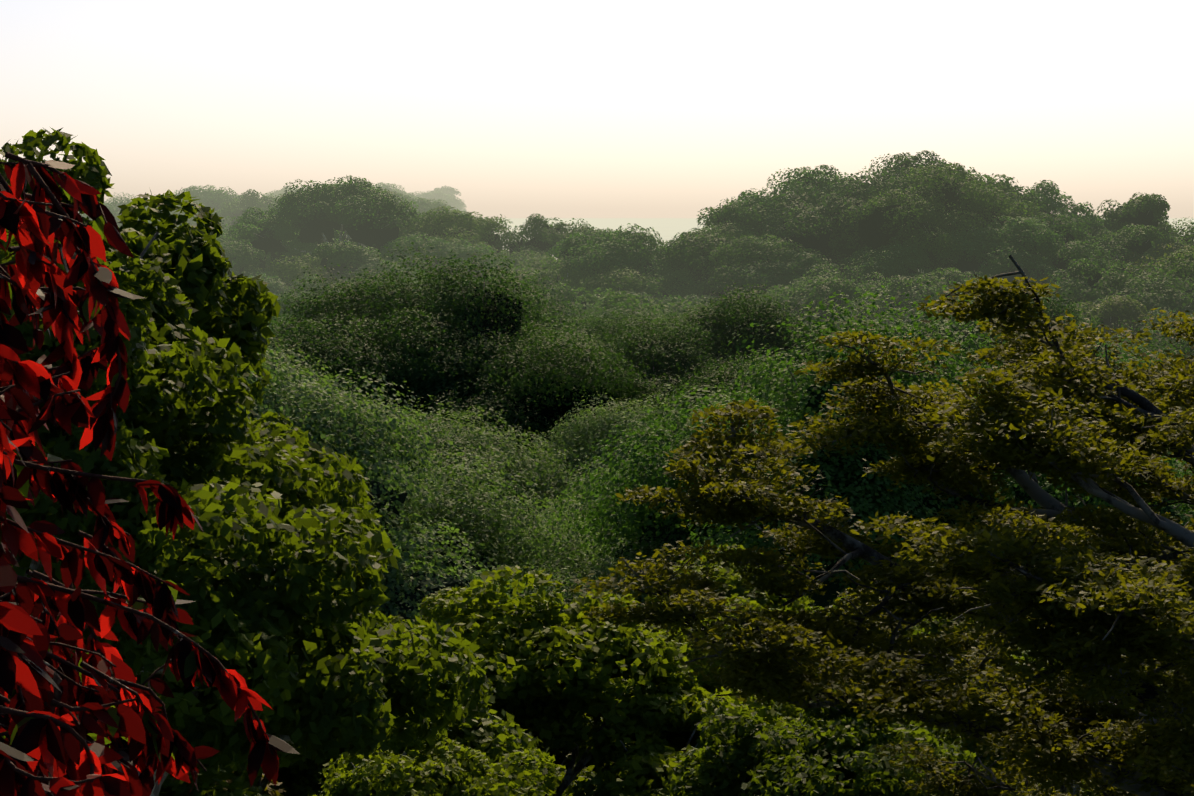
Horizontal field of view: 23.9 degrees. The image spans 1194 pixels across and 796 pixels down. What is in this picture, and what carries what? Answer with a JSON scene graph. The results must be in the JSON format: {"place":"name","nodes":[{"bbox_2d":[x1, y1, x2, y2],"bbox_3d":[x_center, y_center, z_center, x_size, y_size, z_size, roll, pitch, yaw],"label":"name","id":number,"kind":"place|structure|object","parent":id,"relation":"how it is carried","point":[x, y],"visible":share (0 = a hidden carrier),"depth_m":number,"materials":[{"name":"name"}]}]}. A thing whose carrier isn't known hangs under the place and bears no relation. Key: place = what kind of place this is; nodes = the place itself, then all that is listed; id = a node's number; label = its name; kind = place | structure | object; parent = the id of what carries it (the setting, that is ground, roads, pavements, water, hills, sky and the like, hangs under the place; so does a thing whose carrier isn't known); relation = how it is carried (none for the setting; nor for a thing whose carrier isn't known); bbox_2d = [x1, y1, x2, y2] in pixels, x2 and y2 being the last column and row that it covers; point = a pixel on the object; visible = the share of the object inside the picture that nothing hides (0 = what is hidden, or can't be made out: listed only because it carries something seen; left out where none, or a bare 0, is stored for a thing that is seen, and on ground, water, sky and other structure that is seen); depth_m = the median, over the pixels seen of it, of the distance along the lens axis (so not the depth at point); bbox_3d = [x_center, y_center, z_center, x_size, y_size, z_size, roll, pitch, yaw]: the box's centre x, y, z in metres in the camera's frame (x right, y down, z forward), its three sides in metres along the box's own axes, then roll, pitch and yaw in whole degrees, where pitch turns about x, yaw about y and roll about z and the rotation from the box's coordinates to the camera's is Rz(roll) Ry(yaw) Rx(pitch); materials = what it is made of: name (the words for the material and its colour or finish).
{"place":"outdoors","nodes":[
{"label":"outdoors","id":0,"kind":"place"},
{"bbox_2d":[0,0,1193,217],"label":"sky","id":1,"kind":"structure","parent":0,"point":[522,108],"materials":[{"name":"white"}]},
{"bbox_2d":[272,218,1193,269],"bbox_3d":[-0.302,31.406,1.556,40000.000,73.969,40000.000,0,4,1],"label":"ground","id":2,"kind":"structure","parent":0,"point":[667,229],"depth_m":12532.53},
{"bbox_2d":[78,192,160,228],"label":"tree","id":3,"kind":"object","parent":2,"relation":"on","point":[113,208],"visible":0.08,"depth_m":1250.28,"materials":[{"name":"green plant"}]},
{"bbox_2d":[0,152,299,795],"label":"red leaf branches","id":4,"kind":"object","parent":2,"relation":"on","point":[69,713],"visible":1,"depth_m":5.44,"materials":[{"name":"red plant"}]},
{"bbox_2d":[145,198,232,238],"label":"tree","id":5,"kind":"object","parent":2,"relation":"on","point":[191,222],"visible":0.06,"depth_m":1248.08,"materials":[{"name":"green plant"}]},
{"bbox_2d":[0,127,378,793],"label":"tree","id":6,"kind":"object","parent":2,"relation":"on","point":[212,309],"visible":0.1,"depth_m":31.98,"materials":[{"name":"green plant"}]},
{"bbox_2d":[8,353,388,795],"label":"tree","id":7,"kind":"object","parent":2,"relation":"on","point":[270,427],"depth_m":36.46,"materials":[{"name":"green plant"}]},
{"bbox_2d":[173,185,245,214],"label":"tree","id":8,"kind":"object","parent":2,"relation":"on","point":[212,199],"visible":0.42,"depth_m":1274.51,"materials":[{"name":"green plant"}]},
{"bbox_2d":[162,772,286,795],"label":"tree","id":9,"kind":"object","parent":2,"relation":"on","point":[277,792],"depth_m":93.66,"materials":[{"name":"green plant"}]},
{"bbox_2d":[214,189,279,233],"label":"tree","id":10,"kind":"object","parent":2,"relation":"on","point":[252,199],"visible":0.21,"depth_m":1243.95,"materials":[{"name":"green plant"}]},
{"bbox_2d":[0,229,495,771],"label":"tree","id":11,"kind":"object","parent":2,"relation":"on","point":[266,571],"visible":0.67,"depth_m":28.21,"materials":[{"name":"green plant"}]},
{"bbox_2d":[220,239,284,280],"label":"tree","id":12,"kind":"object","parent":2,"relation":"on","point":[238,259],"visible":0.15,"depth_m":651.79,"materials":[{"name":"green plant"}]},
{"bbox_2d":[248,272,300,296],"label":"tree","id":13,"kind":"object","parent":2,"relation":"on","point":[271,282],"depth_m":617.41,"materials":[{"name":"green plant"}]},
{"bbox_2d":[216,207,338,271],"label":"tree","id":14,"kind":"object","parent":2,"relation":"on","point":[265,259],"visible":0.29,"depth_m":670.03,"materials":[{"name":"green plant"}]},
{"bbox_2d":[261,289,328,331],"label":"tree","id":15,"kind":"object","parent":2,"relation":"on","point":[282,299],"visible":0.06,"depth_m":547.71,"materials":[{"name":"green plant"}]},
{"bbox_2d":[256,317,378,385],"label":"tree","id":16,"kind":"object","parent":2,"relation":"on","point":[276,329],"visible":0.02,"depth_m":319.30,"materials":[{"name":"green plant"}]},
{"bbox_2d":[261,242,388,294],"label":"tree","id":17,"kind":"object","parent":2,"relation":"on","point":[291,270],"visible":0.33,"depth_m":636.44,"materials":[{"name":"green plant"}]},
{"bbox_2d":[229,175,425,254],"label":"tree","id":18,"kind":"object","parent":2,"relation":"on","point":[364,212],"visible":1,"depth_m":659.71,"materials":[{"name":"green plant"}]},
{"bbox_2d":[271,277,427,363],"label":"tree","id":19,"kind":"object","parent":2,"relation":"on","point":[344,310],"visible":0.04,"depth_m":331.19,"materials":[{"name":"green plant"}]},
{"bbox_2d":[159,676,549,795],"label":"tree","id":20,"kind":"object","parent":2,"relation":"on","point":[490,738],"visible":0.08,"depth_m":89.23,"materials":[{"name":"green plant"}]},
{"bbox_2d":[288,240,421,298],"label":"tree","id":21,"kind":"object","parent":2,"relation":"on","point":[354,256],"visible":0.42,"depth_m":621.35,"materials":[{"name":"green plant"}]},
{"bbox_2d":[229,337,523,630],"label":"tree","id":22,"kind":"object","parent":2,"relation":"on","point":[324,425],"visible":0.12,"depth_m":186.15,"materials":[{"name":"green plant"}]},
{"bbox_2d":[268,263,503,409],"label":"tree","id":23,"kind":"object","parent":2,"relation":"on","point":[304,315],"visible":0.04,"depth_m":329.97,"materials":[{"name":"green plant"}]},
{"bbox_2d":[257,342,516,497],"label":"tree","id":24,"kind":"object","parent":2,"relation":"on","point":[412,410],"visible":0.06,"depth_m":280.58,"materials":[{"name":"green plant"}]},
{"bbox_2d":[371,182,419,201],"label":"tree","id":25,"kind":"object","parent":2,"relation":"on","point":[388,186],"visible":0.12,"depth_m":2115.22,"materials":[{"name":"green plant"}]},
{"bbox_2d":[256,241,597,418],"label":"tree","id":26,"kind":"object","parent":2,"relation":"on","point":[477,311],"visible":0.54,"depth_m":320.89,"materials":[{"name":"green plant"}]},
{"bbox_2d":[414,197,453,216],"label":"tree","id":27,"kind":"object","parent":2,"relation":"on","point":[425,205],"visible":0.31,"depth_m":1381.79,"materials":[{"name":"green plant"}]},
{"bbox_2d":[308,712,562,795],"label":"tree","id":28,"kind":"object","parent":2,"relation":"on","point":[450,769],"visible":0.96,"depth_m":78.13,"materials":[{"name":"green plant"}]},
{"bbox_2d":[378,231,497,288],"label":"tree","id":29,"kind":"object","parent":2,"relation":"on","point":[444,247],"visible":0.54,"depth_m":643.29,"materials":[{"name":"green plant"}]},
{"bbox_2d":[412,190,465,214],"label":"tree","id":30,"kind":"object","parent":2,"relation":"on","point":[452,201],"visible":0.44,"depth_m":2187.92,"materials":[{"name":"green plant"}]},
{"bbox_2d":[347,410,558,524],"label":"tree","id":31,"kind":"object","parent":2,"relation":"on","point":[438,446],"depth_m":269.01,"materials":[{"name":"green plant"}]},
{"bbox_2d":[395,205,511,266],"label":"tree","id":32,"kind":"object","parent":2,"relation":"on","point":[452,226],"visible":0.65,"depth_m":673.01,"materials":[{"name":"green plant"}]},
{"bbox_2d":[369,399,623,539],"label":"tree","id":33,"kind":"object","parent":2,"relation":"on","point":[540,474],"visible":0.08,"depth_m":275.18,"materials":[{"name":"green plant"}]},
{"bbox_2d":[378,442,630,612],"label":"tree","id":34,"kind":"object","parent":2,"relation":"on","point":[474,524],"visible":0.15,"depth_m":208.05,"materials":[{"name":"green plant"}]},
{"bbox_2d":[461,251,560,295],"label":"tree","id":35,"kind":"object","parent":2,"relation":"on","point":[527,268],"visible":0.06,"depth_m":584.84,"materials":[{"name":"green plant"}]},
{"bbox_2d":[383,626,648,795],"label":"tree","id":36,"kind":"object","parent":2,"relation":"on","point":[587,770],"depth_m":113.56,"materials":[{"name":"green plant"}]},
{"bbox_2d":[490,250,554,278],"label":"tree","id":37,"kind":"object","parent":2,"relation":"on","point":[515,258],"visible":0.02,"depth_m":656.86,"materials":[{"name":"green plant"}]},
{"bbox_2d":[397,320,650,459],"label":"tree","id":38,"kind":"object","parent":2,"relation":"on","point":[546,388],"visible":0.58,"depth_m":309.16,"materials":[{"name":"green plant"}]},
{"bbox_2d":[302,565,783,795],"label":"tree","id":39,"kind":"object","parent":2,"relation":"on","point":[554,675],"visible":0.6,"depth_m":102.28,"materials":[{"name":"green plant"}]},
{"bbox_2d":[492,213,602,265],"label":"tree","id":40,"kind":"object","parent":2,"relation":"on","point":[544,233],"visible":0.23,"depth_m":676.58,"materials":[{"name":"green plant"}]},
{"bbox_2d":[458,262,667,338],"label":"tree","id":41,"kind":"object","parent":2,"relation":"on","point":[563,306],"visible":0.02,"depth_m":384.95,"materials":[{"name":"green plant"}]},
{"bbox_2d":[500,451,644,574],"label":"tree","id":42,"kind":"object","parent":2,"relation":"on","point":[580,505],"visible":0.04,"depth_m":252.89,"materials":[{"name":"green plant"}]},
{"bbox_2d":[521,307,626,466],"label":"tree","id":43,"kind":"object","parent":2,"relation":"on","point":[565,328],"depth_m":340.68,"materials":[{"name":"green plant"}]},
{"bbox_2d":[535,283,617,325],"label":"tree","id":44,"kind":"object","parent":2,"relation":"on","point":[588,296],"visible":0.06,"depth_m":527.24,"materials":[{"name":"green plant"}]},
{"bbox_2d":[515,256,662,303],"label":"tree","id":45,"kind":"object","parent":2,"relation":"on","point":[615,280],"visible":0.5,"depth_m":566.08,"materials":[{"name":"green plant"}]},
{"bbox_2d":[531,391,686,518],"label":"tree","id":46,"kind":"object","parent":2,"relation":"on","point":[586,433],"visible":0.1,"depth_m":289.44,"materials":[{"name":"green plant"}]},
{"bbox_2d":[545,223,696,293],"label":"tree","id":47,"kind":"object","parent":2,"relation":"on","point":[618,248],"visible":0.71,"depth_m":574.66,"materials":[{"name":"green plant"}]},
{"bbox_2d":[569,300,682,350],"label":"tree","id":48,"kind":"object","parent":2,"relation":"on","point":[598,320],"visible":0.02,"depth_m":365.31,"materials":[{"name":"green plant"}]},
{"bbox_2d":[568,291,688,320],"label":"tree","id":49,"kind":"object","parent":2,"relation":"on","point":[639,297],"visible":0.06,"depth_m":515.45,"materials":[{"name":"green plant"}]},
{"bbox_2d":[582,291,707,321],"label":"tree","id":50,"kind":"object","parent":2,"relation":"on","point":[619,298],"visible":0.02,"depth_m":493.27,"materials":[{"name":"green plant"}]},
{"bbox_2d":[595,298,698,324],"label":"tree","id":51,"kind":"object","parent":2,"relation":"on","point":[630,307],"visible":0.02,"depth_m":480.95,"materials":[{"name":"green plant"}]},
{"bbox_2d":[562,310,739,416],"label":"tree","id":52,"kind":"object","parent":2,"relation":"on","point":[660,358],"visible":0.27,"depth_m":331.31,"materials":[{"name":"green plant"}]},
{"bbox_2d":[571,753,739,795],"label":"tree","id":53,"kind":"object","parent":2,"relation":"on","point":[587,786],"visible":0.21,"depth_m":99.59,"materials":[{"name":"green plant"}]},
{"bbox_2d":[621,268,706,303],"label":"tree","id":54,"kind":"object","parent":2,"relation":"on","point":[668,288],"visible":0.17,"depth_m":567.36,"materials":[{"name":"green plant"}]},
{"bbox_2d":[664,294,736,316],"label":"tree","id":55,"kind":"object","parent":2,"relation":"on","point":[699,300],"visible":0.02,"depth_m":548.49,"materials":[{"name":"green plant"}]},
{"bbox_2d":[609,565,793,640],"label":"tree","id":56,"kind":"object","parent":2,"relation":"on","point":[729,588],"depth_m":148.82,"materials":[{"name":"green plant"}]},
{"bbox_2d":[655,221,748,274],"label":"tree","id":57,"kind":"object","parent":2,"relation":"on","point":[719,230],"visible":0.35,"depth_m":577.37,"materials":[{"name":"green plant"}]},
{"bbox_2d":[558,343,847,445],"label":"tree","id":58,"kind":"object","parent":2,"relation":"on","point":[710,377],"visible":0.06,"depth_m":311.03,"materials":[{"name":"green plant"}]},
{"bbox_2d":[615,614,823,724],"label":"tree","id":59,"kind":"object","parent":2,"relation":"on","point":[789,712],"visible":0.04,"depth_m":118.41,"materials":[{"name":"green plant"}]},
{"bbox_2d":[643,593,799,672],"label":"tree","id":60,"kind":"object","parent":2,"relation":"on","point":[741,599],"depth_m":129.30,"materials":[{"name":"green plant"}]},
{"bbox_2d":[571,519,881,625],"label":"tree","id":61,"kind":"object","parent":2,"relation":"on","point":[640,598],"visible":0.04,"depth_m":194.60,"materials":[{"name":"green plant"}]},
{"bbox_2d":[644,543,814,612],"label":"tree","id":62,"kind":"object","parent":2,"relation":"on","point":[774,600],"visible":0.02,"depth_m":155.60,"materials":[{"name":"green plant"}]},
{"bbox_2d":[696,188,780,234],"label":"tree","id":63,"kind":"object","parent":2,"relation":"on","point":[713,219],"visible":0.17,"depth_m":590.67,"materials":[{"name":"green plant"}]},
{"bbox_2d":[654,282,837,378],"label":"tree","id":64,"kind":"object","parent":2,"relation":"on","point":[725,321],"visible":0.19,"depth_m":340.72,"materials":[{"name":"green plant"}]},
{"bbox_2d":[676,234,828,304],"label":"tree","id":65,"kind":"object","parent":2,"relation":"on","point":[752,251],"visible":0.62,"depth_m":557.25,"materials":[{"name":"green plant"}]},
{"bbox_2d":[656,202,852,292],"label":"tree","id":66,"kind":"object","parent":2,"relation":"on","point":[696,259],"visible":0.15,"depth_m":570.79,"materials":[{"name":"green plant"}]},
{"bbox_2d":[711,250,846,303],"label":"tree","id":67,"kind":"object","parent":2,"relation":"on","point":[770,276],"visible":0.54,"depth_m":548.74,"materials":[{"name":"green plant"}]},
{"bbox_2d":[719,165,869,247],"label":"tree","id":68,"kind":"object","parent":2,"relation":"on","point":[808,178],"visible":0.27,"depth_m":586.71,"materials":[{"name":"green plant"}]},
{"bbox_2d":[780,708,845,733],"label":"tree","id":69,"kind":"object","parent":2,"relation":"on","point":[814,723],"visible":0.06,"depth_m":104.90,"materials":[{"name":"green plant"}]},
{"bbox_2d":[768,275,868,348],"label":"tree","id":70,"kind":"object","parent":2,"relation":"on","point":[822,291],"visible":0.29,"depth_m":486.37,"materials":[{"name":"green plant"}]},
{"bbox_2d":[666,676,982,795],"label":"tree","id":71,"kind":"object","parent":2,"relation":"on","point":[756,756],"visible":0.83,"depth_m":83.21,"materials":[{"name":"green plant"}]},
{"bbox_2d":[746,262,904,306],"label":"tree","id":72,"kind":"object","parent":2,"relation":"on","point":[871,283],"visible":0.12,"depth_m":530.93,"materials":[{"name":"green plant"}]},
{"bbox_2d":[749,166,917,260],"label":"tree","id":73,"kind":"object","parent":2,"relation":"on","point":[806,230],"visible":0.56,"depth_m":569.74,"materials":[{"name":"green plant"}]},
{"bbox_2d":[779,593,949,688],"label":"tree","id":74,"kind":"object","parent":2,"relation":"on","point":[916,631],"depth_m":129.93,"materials":[{"name":"green plant"}]},
{"bbox_2d":[538,269,1193,623],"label":"tree","id":75,"kind":"object","parent":2,"relation":"on","point":[867,495],"visible":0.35,"depth_m":185.93,"materials":[{"name":"green plant"}]},
{"bbox_2d":[569,255,1193,795],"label":"tree","id":76,"kind":"object","parent":2,"relation":"on","point":[1083,585],"visible":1,"depth_m":49.67,"materials":[{"name":"green plant"}]},
{"bbox_2d":[843,275,960,332],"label":"tree","id":77,"kind":"object","parent":2,"relation":"on","point":[918,296],"visible":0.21,"depth_m":512.25,"materials":[{"name":"green plant"}]},
{"bbox_2d":[840,240,973,293],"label":"tree","id":78,"kind":"object","parent":2,"relation":"on","point":[907,262],"visible":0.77,"depth_m":545.96,"materials":[{"name":"green plant"}]},
{"bbox_2d":[836,150,985,268],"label":"tree","id":79,"kind":"object","parent":2,"relation":"on","point":[900,165],"visible":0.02,"depth_m":587.22,"materials":[{"name":"green plant"}]},
{"bbox_2d":[845,267,1001,323],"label":"tree","id":80,"kind":"object","parent":2,"relation":"on","point":[948,275],"visible":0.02,"depth_m":524.91,"materials":[{"name":"green plant"}]},
{"bbox_2d":[821,163,1047,272],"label":"tree","id":81,"kind":"object","parent":2,"relation":"on","point":[945,204],"visible":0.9,"depth_m":558.75,"materials":[{"name":"green plant"}]},
{"bbox_2d":[844,667,1047,794],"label":"tree","id":82,"kind":"object","parent":2,"relation":"on","point":[979,765],"depth_m":110.85,"materials":[{"name":"green plant"}]},
{"bbox_2d":[879,160,1045,218],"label":"tree","id":83,"kind":"object","parent":2,"relation":"on","point":[1007,184],"visible":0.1,"depth_m":578.62,"materials":[{"name":"green plant"}]},
{"bbox_2d":[915,581,1018,678],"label":"tree","id":84,"kind":"object","parent":2,"relation":"on","point":[932,627],"visible":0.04,"depth_m":142.97,"materials":[{"name":"green plant"}]},
{"bbox_2d":[933,215,1092,289],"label":"tree","id":85,"kind":"object","parent":2,"relation":"on","point":[1030,239],"visible":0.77,"depth_m":547.00,"materials":[{"name":"green plant"}]},
{"bbox_2d":[902,282,1127,377],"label":"tree","id":86,"kind":"object","parent":2,"relation":"on","point":[1053,305],"visible":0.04,"depth_m":374.47,"materials":[{"name":"green plant"}]},
{"bbox_2d":[1012,180,1103,282],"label":"tree","id":87,"kind":"object","parent":2,"relation":"on","point":[1053,206],"visible":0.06,"depth_m":585.18,"materials":[{"name":"green plant"}]},
{"bbox_2d":[922,619,1193,795],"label":"tree","id":88,"kind":"object","parent":2,"relation":"on","point":[946,736],"visible":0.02,"depth_m":94.28,"materials":[{"name":"green plant"}]},
{"bbox_2d":[968,213,1160,287],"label":"tree","id":89,"kind":"object","parent":2,"relation":"on","point":[1074,248],"visible":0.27,"depth_m":555.51,"materials":[{"name":"green plant"}]},
{"bbox_2d":[1048,211,1121,242],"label":"tree","id":90,"kind":"object","parent":2,"relation":"on","point":[1096,231],"visible":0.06,"depth_m":582.96,"materials":[{"name":"green plant"}]},
{"bbox_2d":[1047,258,1193,319],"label":"tree","id":91,"kind":"object","parent":2,"relation":"on","point":[1095,286],"visible":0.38,"depth_m":506.64,"materials":[{"name":"green plant"}]},
{"bbox_2d":[1072,294,1174,357],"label":"tree","id":92,"kind":"object","parent":2,"relation":"on","point":[1121,309],"visible":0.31,"depth_m":478.61,"materials":[{"name":"green plant"}]},
{"bbox_2d":[1094,223,1167,270],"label":"tree","id":93,"kind":"object","parent":2,"relation":"on","point":[1142,238],"visible":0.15,"depth_m":563.74,"materials":[{"name":"green plant"}]},
{"bbox_2d":[1081,335,1189,426],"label":"tree","id":94,"kind":"object","parent":2,"relation":"on","point":[1124,357],"depth_m":280.13,"materials":[{"name":"green plant"}]},
{"bbox_2d":[1096,313,1193,368],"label":"tree","id":95,"kind":"object","parent":2,"relation":"on","point":[1179,346],"visible":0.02,"depth_m":379.44,"materials":[{"name":"green plant"}]},
{"bbox_2d":[1097,192,1193,262],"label":"tree","id":96,"kind":"object","parent":2,"relation":"on","point":[1145,210],"visible":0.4,"depth_m":587.51,"materials":[{"name":"green plant"}]},
{"bbox_2d":[1106,244,1193,282],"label":"tree","id":97,"kind":"object","parent":2,"relation":"on","point":[1142,260],"visible":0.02,"depth_m":557.01,"materials":[{"name":"green plant"}]},
{"bbox_2d":[1120,307,1193,350],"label":"tree","id":98,"kind":"object","parent":2,"relation":"on","point":[1153,313],"visible":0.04,"depth_m":487.73,"materials":[{"name":"green plant"}]},
{"bbox_2d":[1124,249,1193,323],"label":"tree","id":99,"kind":"object","parent":2,"relation":"on","point":[1182,269],"visible":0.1,"depth_m":524.50,"materials":[{"name":"green plant"}]},
{"bbox_2d":[1150,275,1193,316],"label":"tree","id":100,"kind":"object","parent":2,"relation":"on","point":[1190,291],"visible":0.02,"depth_m":511.65,"materials":[{"name":"green plant"}]},
{"bbox_2d":[1158,217,1193,255],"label":"tree","id":101,"kind":"object","parent":2,"relation":"on","point":[1187,233],"visible":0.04,"depth_m":602.68,"materials":[{"name":"green plant"}]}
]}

